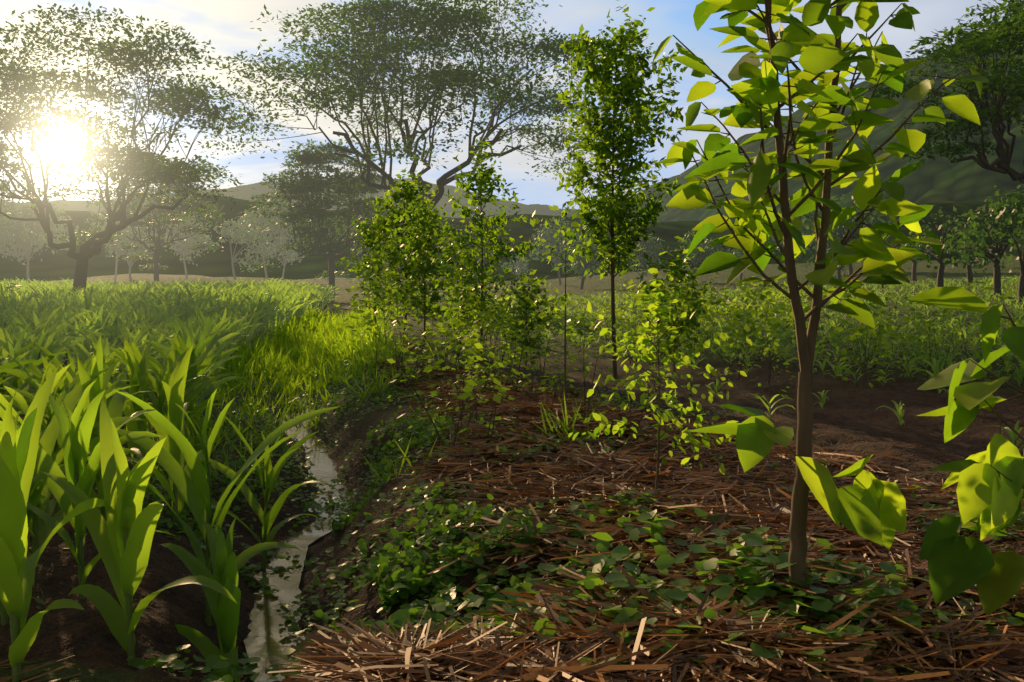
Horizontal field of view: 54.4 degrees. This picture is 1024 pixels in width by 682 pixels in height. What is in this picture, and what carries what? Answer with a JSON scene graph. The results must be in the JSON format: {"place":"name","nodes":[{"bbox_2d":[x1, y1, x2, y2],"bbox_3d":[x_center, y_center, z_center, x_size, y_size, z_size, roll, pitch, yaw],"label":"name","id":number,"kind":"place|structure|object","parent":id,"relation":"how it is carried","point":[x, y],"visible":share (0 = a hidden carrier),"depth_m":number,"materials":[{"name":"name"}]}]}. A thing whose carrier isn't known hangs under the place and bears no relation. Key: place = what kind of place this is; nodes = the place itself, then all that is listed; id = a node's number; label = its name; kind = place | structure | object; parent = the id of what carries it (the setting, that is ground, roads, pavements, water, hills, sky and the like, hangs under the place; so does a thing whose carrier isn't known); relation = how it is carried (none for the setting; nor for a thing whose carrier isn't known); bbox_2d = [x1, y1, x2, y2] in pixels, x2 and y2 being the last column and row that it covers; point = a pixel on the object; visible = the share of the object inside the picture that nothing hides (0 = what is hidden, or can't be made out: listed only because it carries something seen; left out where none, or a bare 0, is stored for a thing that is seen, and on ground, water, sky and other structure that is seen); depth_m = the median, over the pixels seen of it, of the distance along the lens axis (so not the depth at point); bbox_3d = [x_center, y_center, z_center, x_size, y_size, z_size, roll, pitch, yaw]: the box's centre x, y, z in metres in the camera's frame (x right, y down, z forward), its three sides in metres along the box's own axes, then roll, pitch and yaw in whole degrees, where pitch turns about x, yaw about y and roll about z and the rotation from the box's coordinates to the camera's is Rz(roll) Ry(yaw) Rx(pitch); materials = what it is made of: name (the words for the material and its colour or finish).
{"place":"outdoors","nodes":[
{"label":"outdoors","id":0,"kind":"place"},
{"bbox_2d":[0,0,1019,211],"label":"sky","id":1,"kind":"structure","parent":0,"point":[227,23],"materials":[{"name":"blue"}]},
{"bbox_2d":[0,256,1023,681],"bbox_3d":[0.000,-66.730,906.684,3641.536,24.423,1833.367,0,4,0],"label":"ground","id":2,"kind":"structure","parent":0,"point":[850,416],"depth_m":8.70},
{"bbox_2d":[0,384,267,681],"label":"corn stalks","id":3,"kind":"object","parent":2,"relation":"on","point":[15,633],"visible":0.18,"depth_m":4.17,"materials":[{"name":"green plant"}]},
{"bbox_2d":[0,2,274,293],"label":"acacia tree","id":4,"kind":"object","parent":2,"relation":"on","point":[197,94],"depth_m":31.88,"materials":[{"name":"green plant"}]},
{"bbox_2d":[80,155,225,284],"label":"tree","id":5,"kind":"object","parent":2,"relation":"on","point":[196,228],"depth_m":58.12,"materials":[{"name":"green plant"}]},
{"bbox_2d":[0,326,339,681],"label":"corn plants","id":6,"kind":"object","parent":2,"relation":"on","point":[80,409],"visible":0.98,"depth_m":4.17,"materials":[{"name":"green plant"}]},
{"bbox_2d":[0,277,341,432],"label":"corn leaves","id":7,"kind":"object","parent":2,"relation":"on","point":[54,319],"visible":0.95,"depth_m":16.91,"materials":[{"name":"green plant"}]},
{"bbox_2d":[243,380,352,681],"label":"water channel","id":8,"kind":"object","parent":2,"relation":"on","point":[266,613],"depth_m":5.99,"materials":[{"name":"grey liquid"}]},
{"bbox_2d":[241,138,408,302],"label":"acacia tree","id":9,"kind":"object","parent":2,"relation":"on","point":[295,185],"depth_m":52.75,"materials":[{"name":"green plant"}]},
{"bbox_2d":[51,306,608,506],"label":"grass tufts","id":10,"kind":"object","parent":2,"relation":"on","point":[320,330],"depth_m":13.80,"materials":[{"name":"green plant"}]},
{"bbox_2d":[335,209,398,324],"bbox_3d":[-3.018,-1.456,20.950,1.346,2.697,1.658,0,4,0],"label":"bush","id":11,"kind":"object","parent":2,"relation":"on","point":[369,235],"depth_m":20.71,"materials":[{"name":"green plant"}]},
{"bbox_2d":[362,169,447,337],"bbox_3d":[-1.944,-1.563,18.084,1.602,3.166,2.042,0,4,0],"label":"young tree","id":12,"kind":"object","parent":2,"relation":"on","point":[410,192],"depth_m":18.10,"materials":[{"name":"green plant"}]},
{"bbox_2d":[194,0,654,308],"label":"acacia tree","id":13,"kind":"object","parent":2,"relation":"on","point":[479,18],"depth_m":41.14,"materials":[{"name":"green plant"}]},
{"bbox_2d":[385,184,465,349],"bbox_3d":[-1.385,-1.123,15.778,1.275,2.718,1.391,0,4,0],"label":"young tree","id":14,"kind":"object","parent":2,"relation":"on","point":[408,243],"depth_m":15.71,"materials":[{"name":"green plant"}]},
{"bbox_2d":[0,189,897,293],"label":"distant trees","id":15,"kind":"object","parent":2,"relation":"on","point":[10,234],"depth_m":99.20,"materials":[{"name":"green plant"}]},
{"bbox_2d":[423,229,500,362],"bbox_3d":[-0.637,-0.489,12.604,1.020,1.829,1.095,0,4,0],"label":"bush","id":16,"kind":"object","parent":2,"relation":"on","point":[447,254],"depth_m":12.52,"materials":[{"name":"green plant"}]},
{"bbox_2d":[0,339,1023,681],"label":"straw mulch","id":17,"kind":"object","parent":2,"relation":"on","point":[426,655],"depth_m":3.69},
{"bbox_2d":[424,137,546,378],"bbox_3d":[-0.272,-0.829,10.740,1.361,2.666,1.095,0,4,0],"label":"young tree","id":18,"kind":"object","parent":17,"relation":"on","point":[481,184],"depth_m":10.65,"materials":[{"name":"green plant"}]},
{"bbox_2d":[568,236,751,489],"bbox_3d":[0.725,0.164,4.849,0.900,1.342,0.840,0,4,0],"label":"sapling tree","id":19,"kind":"object","parent":17,"relation":"on","point":[641,340],"depth_m":4.85,"materials":[{"name":"green plant"}]},
{"bbox_2d":[907,287,1023,615],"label":"leafy branch","id":20,"kind":"object","parent":17,"relation":"on","point":[989,502],"depth_m":3.13,"materials":[{"name":"green plant"}]},
{"bbox_2d":[492,274,559,374],"bbox_3d":[0.190,-0.226,13.756,0.949,1.476,0.996,0,4,0],"label":"bush","id":21,"kind":"object","parent":2,"relation":"on","point":[531,324],"depth_m":13.70,"materials":[{"name":"green plant"}]},
{"bbox_2d":[31,336,1023,681],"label":"groundcover plants","id":22,"kind":"object","parent":2,"relation":"on","point":[397,592],"visible":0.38,"depth_m":4.30,"materials":[{"name":"green plant"}]},
{"bbox_2d":[516,210,609,412],"bbox_3d":[0.415,-0.200,7.883,0.773,1.731,0.516,0,4,0],"label":"tree","id":23,"kind":"object","parent":2,"relation":"on","point":[571,259],"depth_m":7.91,"materials":[{"name":"green plant"}]},
{"bbox_2d":[548,0,687,378],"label":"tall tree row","id":24,"kind":"object","parent":2,"relation":"on","point":[611,93],"depth_m":13.00,"materials":[{"name":"green plant"}]},
{"bbox_2d":[628,236,722,388],"bbox_3d":[2.061,-0.344,12.680,1.126,1.974,1.338,0,4,0],"label":"bush","id":25,"kind":"object","parent":2,"relation":"on","point":[684,280],"depth_m":12.52,"materials":[{"name":"green plant"}]},
{"bbox_2d":[330,265,1023,455],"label":"understory shrubs","id":26,"kind":"object","parent":2,"relation":"on","point":[475,344],"depth_m":13.23,"materials":[{"name":"green plant"}]},
{"bbox_2d":[443,275,1023,449],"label":"crop plants","id":27,"kind":"object","parent":2,"relation":"on","point":[935,367],"visible":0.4,"depth_m":20.19,"materials":[{"name":"green plant"}]},
{"bbox_2d":[652,0,988,599],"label":"tree","id":28,"kind":"object","parent":2,"relation":"on","point":[868,505],"depth_m":3.42,"materials":[{"name":"green plant"}]},
{"bbox_2d":[832,184,1023,301],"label":"trees","id":29,"kind":"object","parent":2,"relation":"on","point":[998,212],"depth_m":37.56,"materials":[{"name":"green plant"}]},
{"bbox_2d":[860,0,1023,212],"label":"acacia tree","id":30,"kind":"object","parent":2,"relation":"on","point":[990,38],"depth_m":18.90,"materials":[{"name":"green plant"}]},
{"bbox_2d":[0,23,1023,282],"bbox_3d":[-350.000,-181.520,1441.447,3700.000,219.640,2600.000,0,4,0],"label":"hills","id":31,"kind":"structure","parent":0,"point":[962,187],"depth_m":239.76,"materials":[{"name":"green plant"}]}
]}

